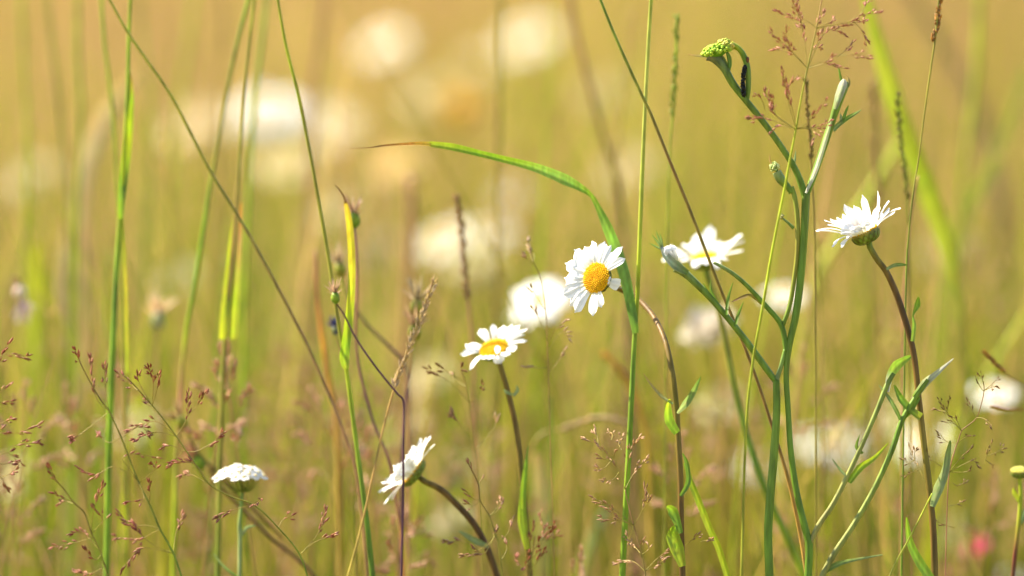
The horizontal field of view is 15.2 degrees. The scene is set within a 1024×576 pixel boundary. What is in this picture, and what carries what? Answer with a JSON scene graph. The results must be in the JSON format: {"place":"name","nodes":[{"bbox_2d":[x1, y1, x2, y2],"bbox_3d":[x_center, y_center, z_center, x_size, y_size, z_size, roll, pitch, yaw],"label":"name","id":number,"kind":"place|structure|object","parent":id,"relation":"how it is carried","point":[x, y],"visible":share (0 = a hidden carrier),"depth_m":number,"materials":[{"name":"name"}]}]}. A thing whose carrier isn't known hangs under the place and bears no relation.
{"place":"outdoors","nodes":[
{"label":"outdoors","id":0,"kind":"place"},
{"bbox_2d":[337,192,404,575],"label":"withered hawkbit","id":1,"kind":"object","parent":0,"point":[354,212],"visible":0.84,"depth_m":2.40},
{"bbox_2d":[0,0,1023,575],"bbox_3d":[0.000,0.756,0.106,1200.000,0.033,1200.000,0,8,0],"label":"ground","id":2,"kind":"structure","parent":0,"point":[456,379],"depth_m":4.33,"materials":[{"name":"plant"}]},
{"bbox_2d":[1,276,36,575],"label":"withered hawkbit","id":3,"kind":"object","parent":2,"relation":"on","point":[20,293],"visible":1,"depth_m":2.60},
{"bbox_2d":[0,451,44,574],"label":"blurred umbel","id":4,"kind":"object","parent":2,"relation":"on","point":[8,468],"visible":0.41,"depth_m":3.00,"materials":[{"name":"beige plant"}]},
{"bbox_2d":[0,337,44,492],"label":"bent grass panicle","id":5,"kind":"object","parent":2,"relation":"on","point":[15,462],"visible":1,"depth_m":2.33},
{"bbox_2d":[0,465,47,575],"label":"bent grass panicle","id":6,"kind":"object","parent":2,"relation":"on","point":[30,534],"visible":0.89,"depth_m":2.49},
{"bbox_2d":[19,0,31,575],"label":"grass stalk","id":7,"kind":"object","parent":2,"relation":"on","point":[26,234],"depth_m":2.80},
{"bbox_2d":[0,377,64,575],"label":"bent grass panicle","id":8,"kind":"object","parent":2,"relation":"on","point":[41,435],"visible":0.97,"depth_m":2.52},
{"bbox_2d":[10,158,56,344],"bbox_3d":[-0.525,0.015,4.218,0.056,0.317,0.053,3,8,18],"label":"blurred umbel","id":9,"kind":"object","parent":2,"relation":"on","point":[33,177],"visible":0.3,"depth_m":4.19,"materials":[{"name":"beige plant"}]},
{"bbox_2d":[25,243,45,575],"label":"grass blade","id":10,"kind":"object","parent":2,"relation":"on","point":[36,337],"visible":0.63,"depth_m":2.85,"materials":[{"name":"plant"}]},
{"bbox_2d":[46,0,71,540],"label":"grass stalk","id":11,"kind":"object","parent":2,"relation":"on","point":[67,206],"depth_m":2.75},
{"bbox_2d":[56,219,67,575],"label":"grass blade","id":12,"kind":"object","parent":2,"relation":"on","point":[62,248],"visible":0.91,"depth_m":2.75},
{"bbox_2d":[59,251,69,575],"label":"grass stalk","id":13,"kind":"object","parent":2,"relation":"on","point":[67,550],"depth_m":2.75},
{"bbox_2d":[69,0,83,575],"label":"grass stalk","id":14,"kind":"object","parent":2,"relation":"on","point":[73,489],"depth_m":2.72,"materials":[{"name":"plant"}]},
{"bbox_2d":[45,461,111,575],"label":"bent grass panicle","id":15,"kind":"object","parent":2,"relation":"on","point":[92,505],"visible":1,"depth_m":2.34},
{"bbox_2d":[56,381,102,575],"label":"bent grass panicle","id":16,"kind":"object","parent":2,"relation":"on","point":[71,404],"visible":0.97,"depth_m":2.54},
{"bbox_2d":[92,251,110,575],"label":"grass stalk","id":17,"kind":"object","parent":2,"relation":"on","point":[95,553],"depth_m":2.70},
{"bbox_2d":[72,68,143,575],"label":"grass blade","id":18,"kind":"object","parent":2,"relation":"on","point":[97,134],"visible":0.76,"depth_m":2.90,"materials":[{"name":"plant"}]},
{"bbox_2d":[100,0,129,575],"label":"grass stalk","id":19,"kind":"object","parent":2,"relation":"on","point":[127,535],"depth_m":2.50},
{"bbox_2d":[87,351,148,575],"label":"bent grass panicle","id":20,"kind":"object","parent":2,"relation":"on","point":[103,395],"visible":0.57,"depth_m":2.61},
{"bbox_2d":[104,0,133,575],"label":"grass stalk","id":21,"kind":"object","parent":2,"relation":"on","point":[127,143],"depth_m":2.41,"materials":[{"name":"plant"}]},
{"bbox_2d":[66,346,186,575],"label":"bent grass panicle","id":22,"kind":"object","parent":2,"relation":"on","point":[72,438],"visible":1,"depth_m":2.33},
{"bbox_2d":[105,402,157,575],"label":"blurred umbel","id":23,"kind":"object","parent":2,"relation":"on","point":[136,430],"visible":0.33,"depth_m":3.10,"materials":[{"name":"beige plant"}]},
{"bbox_2d":[139,0,152,575],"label":"grass stalk","id":24,"kind":"object","parent":2,"relation":"on","point":[148,196],"depth_m":2.95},
{"bbox_2d":[143,290,177,575],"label":"withered hawkbit","id":25,"kind":"object","parent":2,"relation":"on","point":[157,321],"visible":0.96,"depth_m":2.62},
{"bbox_2d":[160,410,175,575],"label":"grass stalk","id":26,"kind":"object","parent":2,"relation":"on","point":[166,531],"depth_m":2.62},
{"bbox_2d":[158,0,195,542],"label":"grass stalk","id":27,"kind":"object","parent":2,"relation":"on","point":[173,179],"depth_m":3.10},
{"bbox_2d":[167,99,215,330],"bbox_3d":[-0.383,-0.055,4.617,0.066,0.344,0.070,-6,10,-35],"label":"blurred umbel","id":28,"kind":"object","parent":2,"relation":"on","point":[200,104],"visible":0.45,"depth_m":4.59,"materials":[{"name":"beige plant"}]},
{"bbox_2d":[171,0,249,575],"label":"grass stalk","id":29,"kind":"object","parent":2,"relation":"on","point":[187,327],"depth_m":2.46,"materials":[{"name":"plant"}]},
{"bbox_2d":[182,338,246,575],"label":"bent grass panicle","id":30,"kind":"object","parent":2,"relation":"on","point":[196,435],"visible":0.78,"depth_m":2.44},
{"bbox_2d":[208,256,226,575],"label":"grass stalk","id":31,"kind":"object","parent":2,"relation":"on","point":[216,410],"depth_m":2.72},
{"bbox_2d":[212,0,224,554],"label":"grass stalk","id":32,"kind":"object","parent":2,"relation":"on","point":[216,175],"depth_m":3.00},
{"bbox_2d":[190,340,256,575],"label":"bent grass panicle","id":33,"kind":"object","parent":2,"relation":"on","point":[233,436],"visible":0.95,"depth_m":2.44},
{"bbox_2d":[114,363,339,575],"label":"bent grass panicle","id":34,"kind":"object","parent":2,"relation":"on","point":[173,461],"visible":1,"depth_m":2.32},
{"bbox_2d":[215,0,255,575],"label":"grass stalk","id":35,"kind":"object","parent":2,"relation":"on","point":[234,297],"depth_m":2.42,"materials":[{"name":"plant"}]},
{"bbox_2d":[156,397,315,575],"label":"withered hawkbit","id":36,"kind":"object","parent":2,"relation":"on","point":[199,459],"visible":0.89,"depth_m":2.45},
{"bbox_2d":[109,0,368,575],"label":"grass stalk","id":37,"kind":"object","parent":2,"relation":"on","point":[266,267],"depth_m":2.37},
{"bbox_2d":[212,463,267,575],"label":"yarrow","id":38,"kind":"object","parent":2,"relation":"on","point":[240,473],"visible":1,"depth_m":2.37,"materials":[{"name":"white plant"}]},
{"bbox_2d":[241,0,268,575],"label":"grass stalk","id":39,"kind":"object","parent":2,"relation":"on","point":[244,299],"depth_m":2.60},
{"bbox_2d":[227,91,306,455],"bbox_3d":[-0.264,-0.013,4.125,0.091,0.397,0.064,0,8,0],"label":"oxeye daisy","id":40,"kind":"object","parent":2,"relation":"on","point":[295,116],"visible":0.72,"depth_m":4.10,"materials":[{"name":"white plant"}]},
{"bbox_2d":[255,338,312,575],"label":"bent grass panicle","id":41,"kind":"object","parent":2,"relation":"on","point":[261,377],"visible":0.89,"depth_m":2.82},
{"bbox_2d":[256,142,319,424],"bbox_3d":[-0.234,0.025,4.020,0.065,0.352,0.063,-4,9,-29],"label":"daisy","id":42,"kind":"object","parent":2,"relation":"on","point":[261,167],"visible":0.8,"depth_m":4.00,"materials":[{"name":"beige plant"}]},
{"bbox_2d":[265,409,320,575],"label":"bent grass panicle","id":43,"kind":"object","parent":2,"relation":"on","point":[272,473],"visible":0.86,"depth_m":2.67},
{"bbox_2d":[267,461,319,575],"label":"bent grass panicle","id":44,"kind":"object","parent":2,"relation":"on","point":[301,501],"visible":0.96,"depth_m":2.65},
{"bbox_2d":[283,348,340,575],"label":"bent grass panicle","id":45,"kind":"object","parent":2,"relation":"on","point":[304,366],"visible":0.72,"depth_m":2.79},
{"bbox_2d":[304,0,326,575],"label":"grass stalk","id":46,"kind":"object","parent":2,"relation":"on","point":[311,140],"depth_m":3.00,"materials":[{"name":"plant"}]},
{"bbox_2d":[290,384,352,575],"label":"bent grass panicle","id":47,"kind":"object","parent":2,"relation":"on","point":[297,401],"visible":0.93,"depth_m":2.52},
{"bbox_2d":[277,0,374,575],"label":"grass stalk","id":48,"kind":"object","parent":2,"relation":"on","point":[345,344],"depth_m":2.35,"materials":[{"name":"plant"}]},
{"bbox_2d":[314,251,343,575],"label":"grass stalk","id":49,"kind":"object","parent":2,"relation":"on","point":[340,550],"depth_m":2.50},
{"bbox_2d":[314,108,363,293],"bbox_3d":[-0.204,-0.041,4.519,0.062,0.344,0.064,0,8,0],"label":"blurred umbel","id":50,"kind":"object","parent":2,"relation":"on","point":[325,121],"visible":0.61,"depth_m":4.50,"materials":[{"name":"beige plant"}]},
{"bbox_2d":[324,278,404,575],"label":"withered hawkbit","id":51,"kind":"object","parent":2,"relation":"on","point":[335,297],"visible":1,"depth_m":2.34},
{"bbox_2d":[322,239,410,575],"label":"flower stem","id":52,"kind":"object","parent":2,"relation":"on","point":[340,269],"visible":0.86,"depth_m":2.46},
{"bbox_2d":[339,374,400,575],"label":"bent grass panicle","id":53,"kind":"object","parent":2,"relation":"on","point":[363,404],"visible":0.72,"depth_m":2.63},
{"bbox_2d":[350,408,397,575],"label":"bent grass panicle","id":54,"kind":"object","parent":2,"relation":"on","point":[368,453],"visible":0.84,"depth_m":2.50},
{"bbox_2d":[351,231,397,395],"bbox_3d":[-0.142,0.077,3.913,0.051,0.279,0.055,0,8,0],"label":"blurred umbel","id":55,"kind":"object","parent":2,"relation":"on","point":[369,250],"visible":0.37,"depth_m":3.90,"materials":[{"name":"beige plant"}]},
{"bbox_2d":[362,30,410,224],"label":"oxeye daisy","id":56,"kind":"object","parent":2,"relation":"on","point":[375,43],"visible":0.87,"depth_m":5.20,"materials":[{"name":"white plant"}]},
{"bbox_2d":[347,276,437,575],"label":"grass spike","id":57,"kind":"object","parent":2,"relation":"on","point":[395,381],"depth_m":2.34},
{"bbox_2d":[373,146,422,371],"bbox_3d":[-0.126,0.016,4.120,0.050,0.342,0.058,-7,11,-41],"label":"blurred umbel","id":58,"kind":"object","parent":2,"relation":"on","point":[398,169],"visible":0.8,"depth_m":4.10,"materials":[{"name":"beige plant"}]},
{"bbox_2d":[401,176,416,558],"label":"grass stalk","id":59,"kind":"object","parent":2,"relation":"on","point":[411,244],"depth_m":2.90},
{"bbox_2d":[399,276,429,575],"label":"withered hawkbit","id":60,"kind":"object","parent":2,"relation":"on","point":[416,306],"visible":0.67,"depth_m":2.42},
{"bbox_2d":[395,353,452,563],"bbox_3d":[-0.076,0.178,3.315,0.052,0.246,0.046,0,8,0],"label":"blurred umbel","id":61,"kind":"object","parent":2,"relation":"on","point":[439,385],"visible":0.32,"depth_m":3.30,"materials":[{"name":"beige plant"}]},
{"bbox_2d":[405,75,451,221],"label":"blurred umbel","id":62,"kind":"object","parent":2,"relation":"on","point":[429,102],"visible":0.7,"depth_m":4.99,"materials":[{"name":"beige plant"}]},
{"bbox_2d":[378,436,499,575],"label":"oxeye daisy","id":63,"kind":"object","parent":2,"relation":"on","point":[414,465],"visible":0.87,"depth_m":2.37,"materials":[{"name":"white plant"}]},
{"bbox_2d":[412,220,476,528],"bbox_3d":[-0.065,0.089,3.718,0.064,0.308,0.056,0,8,0],"label":"oxeye daisy","id":64,"kind":"object","parent":2,"relation":"on","point":[469,232],"visible":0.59,"depth_m":3.70,"materials":[{"name":"white plant"}]},
{"bbox_2d":[429,505,474,575],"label":"blurred umbel","id":65,"kind":"object","parent":2,"relation":"on","point":[444,519],"visible":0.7,"depth_m":3.00,"materials":[{"name":"beige plant"}]},
{"bbox_2d":[421,361,500,575],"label":"bent grass panicle","id":66,"kind":"object","parent":2,"relation":"on","point":[451,414],"visible":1,"depth_m":2.37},
{"bbox_2d":[436,84,495,315],"bbox_3d":[-0.047,-0.036,4.331,0.084,0.387,0.047,-5,9,-30],"label":"yellow flower","id":67,"kind":"object","parent":2,"relation":"on","point":[467,107],"visible":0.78,"depth_m":4.30,"materials":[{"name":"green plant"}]},
{"bbox_2d":[453,194,478,575],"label":"grass spike","id":68,"kind":"object","parent":2,"relation":"on","point":[462,241],"depth_m":2.50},
{"bbox_2d":[445,247,504,328],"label":"blurred umbel","id":69,"kind":"object","parent":2,"relation":"on","point":[483,271],"visible":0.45,"depth_m":3.49,"materials":[{"name":"beige plant"}]},
{"bbox_2d":[441,458,514,575],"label":"bent grass panicle","id":70,"kind":"object","parent":2,"relation":"on","point":[495,530],"visible":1,"depth_m":2.33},
{"bbox_2d":[449,401,507,575],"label":"bent grass panicle","id":71,"kind":"object","parent":2,"relation":"on","point":[458,467],"visible":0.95,"depth_m":2.68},
{"bbox_2d":[460,324,532,575],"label":"oxeye daisy","id":72,"kind":"object","parent":2,"relation":"on","point":[496,348],"visible":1,"depth_m":2.36,"materials":[{"name":"white plant"}]},
{"bbox_2d":[491,0,502,575],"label":"grass stalk","id":73,"kind":"object","parent":2,"relation":"on","point":[497,225],"depth_m":2.75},
{"bbox_2d":[349,0,652,575],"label":"grass stalk","id":74,"kind":"object","parent":2,"relation":"on","point":[632,304],"depth_m":2.33,"materials":[{"name":"plant"}]},
{"bbox_2d":[506,256,515,575],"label":"grass stalk","id":75,"kind":"object","parent":2,"relation":"on","point":[509,555],"depth_m":2.80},
{"bbox_2d":[502,23,553,239],"bbox_3d":[0.021,-0.185,5.426,0.075,0.377,0.074,0,8,0],"label":"oxeye daisy","id":76,"kind":"object","parent":2,"relation":"on","point":[534,35],"visible":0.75,"depth_m":5.40,"materials":[{"name":"white plant"}]},
{"bbox_2d":[508,278,569,564],"bbox_3d":[0.020,0.178,2.865,0.047,0.370,0.048,-2,8,-17],"label":"oxeye daisy","id":77,"kind":"object","parent":2,"relation":"on","point":[525,296],"visible":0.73,"depth_m":2.85,"materials":[{"name":"white plant"}]},
{"bbox_2d":[532,453,549,575],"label":"grass blade","id":78,"kind":"object","parent":2,"relation":"on","point":[541,487],"visible":0.76,"depth_m":2.62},
{"bbox_2d":[521,236,572,575],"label":"bent grass panicle","id":79,"kind":"object","parent":2,"relation":"on","point":[525,257],"visible":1,"depth_m":2.36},
{"bbox_2d":[519,415,627,575],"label":"grass spike","id":80,"kind":"object","parent":2,"relation":"on","point":[593,419],"depth_m":2.55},
{"bbox_2d":[575,508,607,575],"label":"grass blade","id":81,"kind":"object","parent":2,"relation":"on","point":[591,541],"visible":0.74,"depth_m":2.70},
{"bbox_2d":[568,0,636,575],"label":"grass stalk","id":82,"kind":"object","parent":2,"relation":"on","point":[617,189],"depth_m":2.75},
{"bbox_2d":[578,73,631,362],"bbox_3d":[0.109,-0.061,4.523,0.064,0.384,0.062,0,8,0],"label":"blurred umbel","id":83,"kind":"object","parent":2,"relation":"on","point":[596,89],"visible":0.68,"depth_m":4.49,"materials":[{"name":"beige plant"}]},
{"bbox_2d":[607,11,632,574],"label":"grass stalk","id":84,"kind":"object","parent":2,"relation":"on","point":[611,289],"depth_m":2.70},
{"bbox_2d":[601,350,656,575],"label":"grass stalk","id":85,"kind":"object","parent":2,"relation":"on","point":[625,377],"depth_m":2.60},
{"bbox_2d":[604,143,654,369],"bbox_3d":[0.136,-0.010,4.417,0.066,0.311,0.060,0,8,0],"label":"blurred umbel","id":86,"kind":"object","parent":2,"relation":"on","point":[646,175],"visible":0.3,"depth_m":4.40,"materials":[{"name":"beige plant"}]},
{"bbox_2d":[563,241,700,575],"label":"oxeye daisy","id":87,"kind":"object","parent":2,"relation":"on","point":[590,267],"visible":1,"depth_m":2.30,"materials":[{"name":"white plant"}]},
{"bbox_2d":[580,425,713,575],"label":"bent grass panicle","id":88,"kind":"object","parent":2,"relation":"on","point":[646,497],"visible":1,"depth_m":2.30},
{"bbox_2d":[663,13,679,575],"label":"grass spike","id":89,"kind":"object","parent":2,"relation":"on","point":[674,73],"depth_m":2.42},
{"bbox_2d":[649,428,717,575],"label":"bent grass panicle","id":90,"kind":"object","parent":2,"relation":"on","point":[656,469],"visible":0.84,"depth_m":2.48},
{"bbox_2d":[670,406,727,574],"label":"bent grass panicle","id":91,"kind":"object","parent":2,"relation":"on","point":[710,437],"visible":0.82,"depth_m":2.68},
{"bbox_2d":[599,0,804,569],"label":"grass stalk","id":92,"kind":"object","parent":2,"relation":"on","point":[716,280],"depth_m":2.32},
{"bbox_2d":[684,463,729,575],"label":"grass blade","id":93,"kind":"object","parent":2,"relation":"on","point":[707,523],"visible":0.85,"depth_m":2.33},
{"bbox_2d":[678,305,738,568],"bbox_3d":[0.143,0.191,2.821,0.046,0.358,0.045,0,8,0],"label":"daisy","id":94,"kind":"object","parent":2,"relation":"on","point":[703,326],"visible":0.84,"depth_m":2.80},
{"bbox_2d":[700,379,762,573],"bbox_3d":[0.151,0.221,2.733,0.044,0.317,0.040,3,9,20],"label":"bent grass panicle","id":95,"kind":"object","parent":2,"relation":"on","point":[706,413],"visible":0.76,"depth_m":2.73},
{"bbox_2d":[662,225,803,575],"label":"oxeye daisy","id":96,"kind":"object","parent":2,"relation":"on","point":[698,260],"visible":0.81,"depth_m":2.44,"materials":[{"name":"white plant"}]},
{"bbox_2d":[730,176,789,575],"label":"grass stalk","id":97,"kind":"object","parent":2,"relation":"on","point":[750,400],"depth_m":2.60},
{"bbox_2d":[734,286,806,573],"bbox_3d":[0.203,0.167,3.073,0.064,0.335,0.036,0,8,0],"label":"oxeye daisy","id":98,"kind":"object","parent":2,"relation":"on","point":[785,294],"visible":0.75,"depth_m":3.06,"materials":[{"name":"white plant"}]},
{"bbox_2d":[650,38,953,575],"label":"branching weed","id":99,"kind":"object","parent":2,"relation":"on","point":[716,52],"visible":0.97,"depth_m":2.30,"materials":[{"name":"green plant"}]},
{"bbox_2d":[766,342,839,575],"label":"bent grass panicle","id":100,"kind":"object","parent":2,"relation":"on","point":[806,366],"visible":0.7,"depth_m":2.59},
{"bbox_2d":[802,77,816,575],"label":"grass spike","id":101,"kind":"object","parent":2,"relation":"on","point":[811,148],"depth_m":2.36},
{"bbox_2d":[740,0,883,575],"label":"bent grass panicle","id":102,"kind":"object","parent":2,"relation":"on","point":[785,39],"visible":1,"depth_m":2.27,"materials":[{"name":"plant"}]},
{"bbox_2d":[815,224,822,572],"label":"grass stalk","id":103,"kind":"object","parent":2,"relation":"on","point":[820,405],"depth_m":2.55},
{"bbox_2d":[793,427,869,575],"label":"oxeye daisy","id":104,"kind":"object","parent":2,"relation":"on","point":[831,457],"visible":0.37,"depth_m":3.14,"materials":[{"name":"plant"}]},
{"bbox_2d":[779,141,899,575],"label":"grass stalk","id":105,"kind":"object","parent":2,"relation":"on","point":[889,162],"depth_m":2.85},
{"bbox_2d":[868,79,881,575],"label":"grass spike","id":106,"kind":"object","parent":2,"relation":"on","point":[877,135],"depth_m":2.65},
{"bbox_2d":[816,192,950,575],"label":"oxeye daisy","id":107,"kind":"object","parent":2,"relation":"on","point":[858,226],"visible":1,"depth_m":2.30,"materials":[{"name":"white plant"}]},
{"bbox_2d":[894,92,911,575],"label":"grass spike","id":108,"kind":"object","parent":2,"relation":"on","point":[904,165],"depth_m":2.42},
{"bbox_2d":[862,0,973,575],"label":"grass blade","id":109,"kind":"object","parent":2,"relation":"on","point":[931,202],"visible":0.93,"depth_m":2.66,"materials":[{"name":"plant"}]},
{"bbox_2d":[900,0,942,575],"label":"grass spike","id":110,"kind":"object","parent":2,"relation":"on","point":[938,17],"depth_m":2.33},
{"bbox_2d":[898,370,1006,575],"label":"bent grass panicle","id":111,"kind":"object","parent":2,"relation":"on","point":[957,442],"visible":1,"depth_m":2.31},
{"bbox_2d":[946,0,982,572],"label":"grass stalk","id":112,"kind":"object","parent":2,"relation":"on","point":[971,113],"depth_m":2.90,"materials":[{"name":"plant"}]},
{"bbox_2d":[909,0,1019,558],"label":"grass blade","id":113,"kind":"object","parent":2,"relation":"on","point":[947,55],"visible":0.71,"depth_m":3.30,"materials":[{"name":"plant"}]},
{"bbox_2d":[922,68,1023,569],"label":"grass blade","id":114,"kind":"object","parent":2,"relation":"on","point":[973,195],"visible":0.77,"depth_m":3.00,"materials":[{"name":"plant"}]},
{"bbox_2d":[935,314,1023,561],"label":"grass stalk","id":115,"kind":"object","parent":2,"relation":"on","point":[991,369],"depth_m":2.80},
{"bbox_2d":[969,380,1018,574],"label":"oxeye daisy","id":116,"kind":"object","parent":2,"relation":"on","point":[997,392],"visible":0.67,"depth_m":2.95,"materials":[{"name":"white plant"}]},
{"bbox_2d":[1010,466,1023,575],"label":"button bud","id":117,"kind":"object","parent":2,"relation":"on","point":[1017,472],"visible":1,"depth_m":2.36,"materials":[{"name":"green plant"}]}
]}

